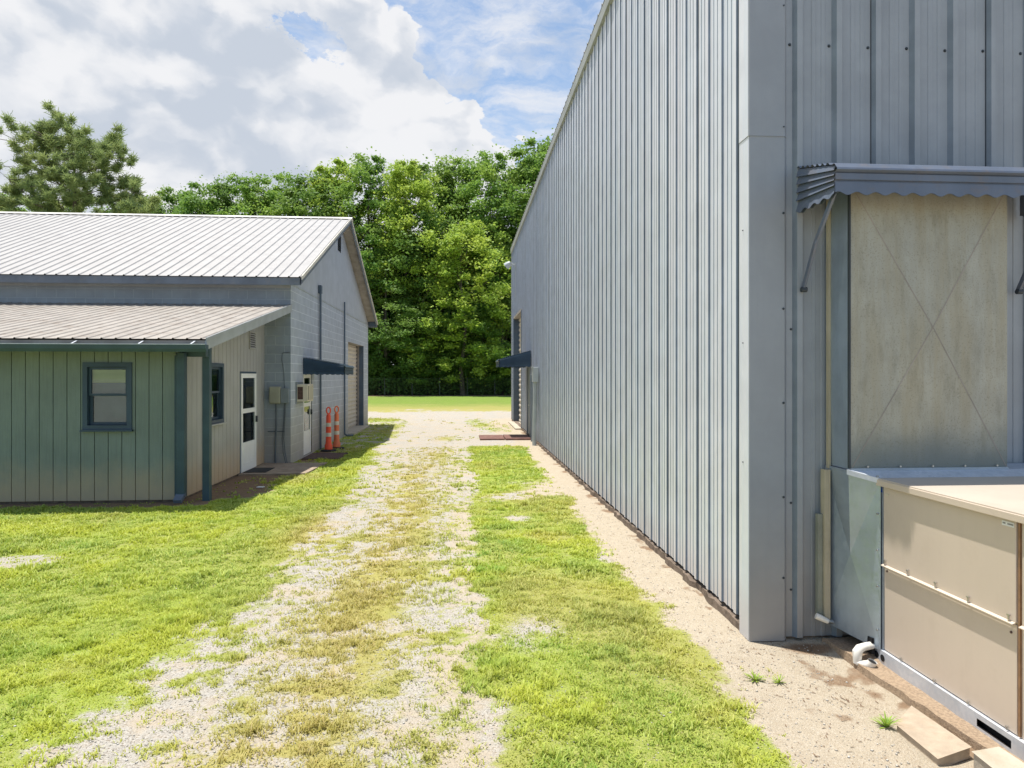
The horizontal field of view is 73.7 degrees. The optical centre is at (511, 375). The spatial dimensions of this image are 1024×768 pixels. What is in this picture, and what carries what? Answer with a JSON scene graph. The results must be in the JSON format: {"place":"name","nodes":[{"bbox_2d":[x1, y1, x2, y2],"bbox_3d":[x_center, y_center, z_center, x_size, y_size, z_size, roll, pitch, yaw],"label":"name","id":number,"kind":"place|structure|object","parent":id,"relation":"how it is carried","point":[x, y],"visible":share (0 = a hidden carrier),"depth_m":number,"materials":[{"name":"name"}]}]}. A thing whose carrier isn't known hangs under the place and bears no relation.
{"place":"outdoors","nodes":[
{"label":"outdoors","id":0,"kind":"place"},
{"bbox_2d":[0,212,377,462],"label":"block building","id":1,"kind":"structure","parent":0,"point":[311,270],"depth_m":16.85,"materials":[{"name":"grey concrete"}]},
{"bbox_2d":[268,386,283,462],"bbox_3d":[-5.233,1.090,15.134,0.370,1.720,0.120,0,0,-4],"label":"utility box","id":2,"kind":"object","parent":1,"relation":"attached to","point":[275,395],"visible":0.99,"depth_m":15.09,"materials":[{"name":"grey metal"}]},
{"bbox_2d":[281,352,289,462],"bbox_3d":[-5.032,0.709,15.153,0.186,2.489,0.110,0,0,-4],"label":"utility box","id":3,"kind":"object","parent":1,"relation":"attached to","point":[284,395],"visible":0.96,"depth_m":15.11,"materials":[{"name":"grey metal"}]},
{"bbox_2d":[295,382,312,403],"bbox_3d":[-4.864,0.390,16.012,0.294,0.500,0.700,0,0,-4],"label":"window air conditioner","id":4,"kind":"object","parent":1,"relation":"attached to","point":[303,392],"depth_m":15.75,"materials":[{"name":"beige plastic"}]},
{"bbox_2d":[304,374,312,454],"bbox_3d":[-5.055,0.940,16.891,0.098,1.960,0.840,0,0,-4],"label":"storm door","id":5,"kind":"structure","parent":1,"relation":"in","point":[307,378],"depth_m":16.99,"materials":[{"name":"white paint"}]},
{"bbox_2d":[303,357,353,374],"bbox_3d":[-4.551,-0.237,17.043,1.014,0.419,1.290,0,0,-4],"label":"door awning","id":6,"kind":"object","parent":1,"relation":"attached to","point":[311,366],"depth_m":16.41,"materials":[{"name":"blue paint"}]},
{"bbox_2d":[348,344,356,428],"bbox_3d":[-5.867,0.381,24.578,0.024,3.038,3.570,0,0,-4],"label":"roller door","id":7,"kind":"structure","parent":1,"relation":"in","point":[352,356],"depth_m":25.33,"materials":[{"name":"paint"}]},
{"bbox_2d":[0,0,603,364],"label":"sky","id":8,"kind":"structure","parent":0,"point":[207,88],"materials":[{"name":"white"}]},
{"bbox_2d":[301,453,347,459],"bbox_3d":[-4.545,1.954,16.642,0.880,0.032,1.250,0,0,-4],"label":"door mat","id":9,"kind":"object","parent":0,"point":[313,456],"depth_m":16.43,"materials":[{"name":"black rubber"}]},
{"bbox_2d":[0,417,812,767],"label":"grass","id":10,"kind":"structure","parent":0,"point":[24,579],"depth_m":5.58,"materials":[{"name":"green plant"}]},
{"bbox_2d":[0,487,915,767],"bbox_3d":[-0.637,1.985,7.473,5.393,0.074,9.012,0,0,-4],"label":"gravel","id":11,"kind":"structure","parent":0,"point":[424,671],"depth_m":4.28,"materials":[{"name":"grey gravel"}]},
{"bbox_2d":[0,388,975,767],"bbox_3d":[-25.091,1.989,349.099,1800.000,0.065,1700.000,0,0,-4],"label":"ground","id":12,"kind":"structure","parent":0,"point":[446,414],"depth_m":4.76,"materials":[{"name":"beige gravel"}]},
{"bbox_2d":[2,193,32,211],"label":"broadleaf tree","id":13,"kind":"object","parent":12,"relation":"on","point":[23,209],"visible":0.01,"depth_m":81.28,"materials":[{"name":"green plant"}]},
{"bbox_2d":[0,99,164,213],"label":"pine tree","id":14,"kind":"object","parent":12,"relation":"on","point":[76,199],"visible":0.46,"depth_m":41.64,"materials":[{"name":"green plant"}]},
{"bbox_2d":[90,196,170,213],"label":"broadleaf tree","id":15,"kind":"object","parent":12,"relation":"on","point":[108,210],"visible":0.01,"depth_m":80.47,"materials":[{"name":"green plant"}]},
{"bbox_2d":[0,302,292,503],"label":"board annex","id":16,"kind":"object","parent":12,"relation":"on","point":[118,402],"visible":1,"depth_m":10.57,"materials":[{"name":"green wood"}]},
{"bbox_2d":[80,362,133,431],"bbox_3d":[-6.238,0.322,10.555,0.770,1.065,0.170,0,0,-4],"label":"window frame","id":17,"kind":"structure","parent":16,"relation":"in","point":[106,386],"depth_m":10.57,"materials":[{"name":"blue paint"}]},
{"bbox_2d":[212,363,226,425],"bbox_3d":[-5.301,0.322,12.061,0.165,1.105,1.020,0,0,-4],"label":"window frame","id":18,"kind":"structure","parent":16,"relation":"in","point":[217,368],"depth_m":12.41,"materials":[{"name":"blue paint"}]},
{"bbox_2d":[241,373,257,472],"bbox_3d":[-5.391,0.935,14.030,0.098,1.970,0.980,0,0,-4],"label":"storm door","id":19,"kind":"structure","parent":16,"relation":"in","point":[249,418],"depth_m":14.04,"materials":[{"name":"white paint"}]},
{"bbox_2d":[142,184,197,213],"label":"broadleaf tree","id":20,"kind":"object","parent":12,"relation":"on","point":[166,192],"visible":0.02,"depth_m":80.41,"materials":[{"name":"green plant"}]},
{"bbox_2d":[164,177,230,214],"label":"broadleaf tree","id":21,"kind":"object","parent":12,"relation":"on","point":[195,186],"visible":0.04,"depth_m":76.47,"materials":[{"name":"green plant"}]},
{"bbox_2d":[163,175,259,214],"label":"broadleaf tree","id":22,"kind":"object","parent":12,"relation":"on","point":[223,195],"visible":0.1,"depth_m":77.24,"materials":[{"name":"green plant"}]},
{"bbox_2d":[214,170,296,215],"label":"broadleaf tree","id":23,"kind":"object","parent":12,"relation":"on","point":[243,186],"visible":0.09,"depth_m":74.94,"materials":[{"name":"green plant"}]},
{"bbox_2d":[228,167,309,215],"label":"broadleaf tree","id":24,"kind":"object","parent":12,"relation":"on","point":[280,178],"visible":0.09,"depth_m":76.11,"materials":[{"name":"green plant"}]},
{"bbox_2d":[238,462,326,475],"bbox_3d":[-4.743,1.969,14.307,1.382,0.082,1.792,0,0,-4],"label":"concrete landing","id":25,"kind":"object","parent":12,"relation":"on","point":[292,468],"visible":0.62,"depth_m":14.23,"materials":[{"name":"grey concrete"}]},
{"bbox_2d":[244,467,274,472],"bbox_3d":[-5.158,1.922,13.951,0.430,0.012,0.670,0,0,-4],"label":"door mat","id":26,"kind":"object","parent":25,"relation":"on","point":[258,470],"depth_m":13.84,"materials":[{"name":"black rubber"}]},
{"bbox_2d":[257,164,377,247],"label":"broadleaf tree","id":27,"kind":"object","parent":12,"relation":"on","point":[288,194],"visible":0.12,"depth_m":73.11,"materials":[{"name":"green plant"}]},
{"bbox_2d":[320,407,335,451],"bbox_3d":[-4.790,1.382,17.823,0.406,1.157,0.406,0,0,-10],"label":"traffic channelizer","id":28,"kind":"object","parent":12,"relation":"on","point":[328,445],"visible":0.99,"depth_m":17.76,"materials":[{"name":"orange plastic"}]},
{"bbox_2d":[332,406,344,448],"bbox_3d":[-4.733,1.382,18.428,0.406,1.157,0.406,0,0,-5],"label":"traffic channelizer","id":29,"kind":"object","parent":12,"relation":"on","point":[336,443],"visible":0.98,"depth_m":18.37,"materials":[{"name":"orange plastic"}]},
{"bbox_2d":[293,155,403,341],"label":"broadleaf tree","id":30,"kind":"object","parent":12,"relation":"on","point":[338,167],"visible":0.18,"depth_m":75.73,"materials":[{"name":"green plant"}]},
{"bbox_2d":[301,146,424,379],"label":"broadleaf tree","id":31,"kind":"object","parent":12,"relation":"on","point":[376,205],"visible":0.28,"depth_m":72.72,"materials":[{"name":"green plant"}]},
{"bbox_2d":[368,282,404,375],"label":"broadleaf tree","id":32,"kind":"object","parent":12,"relation":"on","point":[380,301],"visible":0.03,"depth_m":70.20,"materials":[{"name":"green plant"}]},
{"bbox_2d":[384,273,391,394],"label":"bare trunk","id":33,"kind":"object","parent":12,"relation":"on","point":[385,318],"visible":0.34,"depth_m":71.13,"materials":[{"name":"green plant"}]},
{"bbox_2d":[366,238,436,393],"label":"broadleaf tree","id":34,"kind":"object","parent":12,"relation":"on","point":[394,277],"visible":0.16,"depth_m":72.23,"materials":[{"name":"green plant"}]},
{"bbox_2d":[368,275,452,394],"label":"broadleaf tree","id":35,"kind":"object","parent":12,"relation":"on","point":[399,307],"visible":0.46,"depth_m":68.56,"materials":[{"name":"green plant"}]},
{"bbox_2d":[363,155,462,393],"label":"broadleaf tree","id":36,"kind":"object","parent":12,"relation":"on","point":[401,185],"visible":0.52,"depth_m":71.11,"materials":[{"name":"green plant"}]},
{"bbox_2d":[373,296,453,394],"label":"broadleaf tree","id":37,"kind":"object","parent":12,"relation":"on","point":[408,340],"visible":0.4,"depth_m":70.11,"materials":[{"name":"green plant"}]},
{"bbox_2d":[370,229,487,393],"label":"broadleaf tree","id":38,"kind":"object","parent":12,"relation":"on","point":[416,255],"visible":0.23,"depth_m":71.42,"materials":[{"name":"green plant"}]},
{"bbox_2d":[368,154,498,388],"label":"broadleaf tree","id":39,"kind":"object","parent":12,"relation":"on","point":[423,216],"visible":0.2,"depth_m":72.05,"materials":[{"name":"green plant"}]},
{"bbox_2d":[392,323,477,392],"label":"broadleaf tree","id":40,"kind":"object","parent":12,"relation":"on","point":[432,372],"visible":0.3,"depth_m":69.86,"materials":[{"name":"green plant"}]},
{"bbox_2d":[368,343,510,394],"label":"undergrowth","id":41,"kind":"object","parent":12,"relation":"on","point":[398,386],"visible":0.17,"depth_m":70.15,"materials":[{"name":"green plant"}]},
{"bbox_2d":[368,378,510,395],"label":"chain link fence","id":42,"kind":"object","parent":12,"relation":"on","point":[431,382],"visible":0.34,"depth_m":68.18,"materials":[{"name":"metal"}]},
{"bbox_2d":[374,215,510,394],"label":"broadleaf tree","id":43,"kind":"object","parent":12,"relation":"on","point":[453,243],"visible":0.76,"depth_m":67.83,"materials":[{"name":"green plant"}]},
{"bbox_2d":[383,148,514,368],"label":"broadleaf tree","id":44,"kind":"object","parent":12,"relation":"on","point":[461,170],"visible":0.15,"depth_m":76.48,"materials":[{"name":"green plant"}]},
{"bbox_2d":[426,276,510,391],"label":"broadleaf tree","id":45,"kind":"object","parent":12,"relation":"on","point":[481,316],"visible":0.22,"depth_m":69.05,"materials":[{"name":"green plant"}]},
{"bbox_2d":[440,301,510,394],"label":"broadleaf tree","id":46,"kind":"object","parent":12,"relation":"on","point":[488,334],"visible":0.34,"depth_m":69.59,"materials":[{"name":"green plant"}]},
{"bbox_2d":[428,144,526,363],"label":"broadleaf tree","id":47,"kind":"object","parent":12,"relation":"on","point":[487,169],"visible":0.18,"depth_m":74.25,"materials":[{"name":"green plant"}]},
{"bbox_2d":[442,227,512,372],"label":"broadleaf tree","id":48,"kind":"object","parent":12,"relation":"on","point":[492,236],"visible":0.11,"depth_m":74.16,"materials":[{"name":"green plant"}]},
{"bbox_2d":[499,270,506,394],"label":"bare trunk","id":49,"kind":"object","parent":12,"relation":"on","point":[502,331],"visible":0.22,"depth_m":72.42,"materials":[{"name":"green plant"}]},
{"bbox_2d":[479,434,530,439],"bbox_3d":[-0.250,1.942,21.538,1.550,0.075,1.400,0,0,-4],"label":"timber step","id":50,"kind":"object","parent":12,"relation":"on","point":[508,437],"visible":1,"depth_m":21.26,"materials":[{"name":"brown wood"}]},
{"bbox_2d":[460,132,550,362],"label":"broadleaf tree","id":51,"kind":"object","parent":12,"relation":"on","point":[527,167],"visible":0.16,"depth_m":73.91,"materials":[{"name":"green plant"}]},
{"bbox_2d":[494,128,553,278],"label":"broadleaf tree","id":52,"kind":"object","parent":12,"relation":"on","point":[542,150],"visible":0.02,"depth_m":78.93,"materials":[{"name":"green plant"}]},
{"bbox_2d":[589,520,920,767],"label":"leaf litter","id":53,"kind":"object","parent":12,"relation":"on","point":[786,684],"visible":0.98,"depth_m":4.28,"materials":[{"name":"brown plant"}]},
{"bbox_2d":[743,669,766,681],"bbox_3d":[1.560,1.937,4.407,0.134,0.060,0.153,0,0,-26],"label":"weed","id":54,"kind":"object","parent":12,"relation":"on","point":[755,677],"visible":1,"depth_m":4.40,"materials":[{"name":"green plant"}]},
{"bbox_2d":[508,0,1023,641],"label":"warehouse","id":55,"kind":"structure","parent":12,"relation":"on","point":[668,322],"depth_m":5.63,"materials":[{"name":"metal"}]},
{"bbox_2d":[504,261,515,296],"bbox_3d":[-0.093,-3.890,27.519,0.489,1.439,0.296,0,0,-4],"label":"floodlight","id":56,"kind":"object","parent":55,"relation":"attached to","point":[507,265],"visible":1,"depth_m":27.45,"materials":[{"name":"white metal"}]},
{"bbox_2d":[495,350,530,367],"bbox_3d":[0.014,-0.542,22.183,1.024,0.528,1.790,0,0,-4],"label":"door awning","id":57,"kind":"object","parent":55,"relation":"attached to","point":[522,359],"depth_m":21.31,"materials":[{"name":"blue paint"}]},
{"bbox_2d":[519,318,520,421],"bbox_3d":[0.428,-0.245,26.825,0.039,4.290,3.550,0,0,-4],"label":"roller door","id":58,"kind":"structure","parent":55,"relation":"in","point":[520,318],"depth_m":28.14,"materials":[{"name":"paint"}]},
{"bbox_2d":[528,368,528,433],"bbox_3d":[0.545,0.810,22.156,0.106,2.160,1.000,0,0,-4],"label":"entry door","id":59,"kind":"structure","parent":55,"relation":"in","point":[528,368],"depth_m":22.39,"materials":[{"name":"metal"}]},
{"bbox_2d":[530,375,532,441],"bbox_3d":[0.596,0.985,20.445,0.120,2.030,0.100,0,0,-4],"label":"meter pipe","id":60,"kind":"object","parent":55,"relation":"attached to","point":[531,404],"visible":0.51,"depth_m":20.41,"materials":[{"name":"grey metal"}]},
{"bbox_2d":[531,367,538,445],"bbox_3d":[0.648,0.868,19.296,0.180,2.266,0.340,0,0,-4],"label":"breaker box","id":61,"kind":"object","parent":55,"relation":"attached to","point":[535,375],"visible":0.94,"depth_m":19.23,"materials":[{"name":"grey metal"}]},
{"bbox_2d":[815,199,830,618],"bbox_3d":[2.310,0.240,5.056,0.103,3.140,0.065,0,0,-4],"label":"downspout","id":62,"kind":"object","parent":55,"relation":"attached to","point":[822,562],"depth_m":5.05,"materials":[{"name":"grey metal"}]},
{"bbox_2d":[815,613,833,623],"bbox_3d":[2.292,1.783,5.012,0.140,0.085,0.052,0,0,-4],"label":"pipe stub","id":63,"kind":"object","parent":62,"relation":"attached to","point":[820,617],"visible":1,"depth_m":4.99,"materials":[{"name":"white plastic"}]},
{"bbox_2d":[796,163,1023,293],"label":"awning","id":64,"kind":"object","parent":55,"relation":"attached to","point":[819,183],"visible":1,"depth_m":4.60,"materials":[{"name":"metal"}]},
{"bbox_2d":[771,674,785,682],"bbox_3d":[1.706,1.942,4.374,0.101,0.050,0.113,0,0,-4],"label":"weed","id":65,"kind":"object","parent":12,"relation":"on","point":[778,680],"visible":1,"depth_m":4.38,"materials":[{"name":"green plant"}]},
{"bbox_2d":[868,711,903,728],"bbox_3d":[2.127,1.950,3.871,0.186,0.079,0.129,0,0,6],"label":"weed","id":66,"kind":"object","parent":12,"relation":"on","point":[886,722],"visible":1,"depth_m":3.87,"materials":[{"name":"green plant"}]},
{"bbox_2d":[822,637,1023,762],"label":"concrete curb","id":67,"kind":"structure","parent":12,"relation":"on","point":[905,691],"depth_m":4.20,"materials":[{"name":"brown concrete"}]},
{"bbox_2d":[825,463,1023,653],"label":"plenum","id":68,"kind":"object","parent":67,"relation":"on","point":[855,554],"visible":0.94,"depth_m":4.83,"materials":[{"name":"metal"}]},
{"bbox_2d":[852,642,877,667],"bbox_3d":[2.455,1.925,4.687,0.182,0.152,0.157,0,0,-17],"label":"drain pipe","id":69,"kind":"object","parent":68,"relation":"attached to","point":[858,650],"visible":0.98,"depth_m":4.69,"materials":[{"name":"white plastic"}]},
{"bbox_2d":[831,192,1008,470],"bbox_3d":[2.951,-0.342,4.994,1.183,2.020,0.360,0,0,-4],"label":"supply duct","id":70,"kind":"object","parent":68,"relation":"on","point":[918,332],"visible":0.84,"depth_m":4.84,"materials":[{"name":"grey metal"}]},
{"bbox_2d":[875,475,1023,760],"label":"package unit","id":71,"kind":"object","parent":67,"relation":"on","point":[952,594],"visible":1,"depth_m":4.01,"materials":[{"name":"beige metal"}]},
{"bbox_2d":[896,706,970,765],"bbox_3d":[2.283,1.983,3.770,0.257,0.054,0.551,0,0,-4],"label":"paver slab","id":72,"kind":"object","parent":12,"relation":"on","point":[934,742],"depth_m":3.68,"materials":[{"name":"beige concrete"}]},
{"bbox_2d":[972,747,1023,767],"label":"concrete block","id":73,"kind":"object","parent":12,"relation":"on","point":[996,757],"depth_m":3.43,"materials":[{"name":"grey concrete"}]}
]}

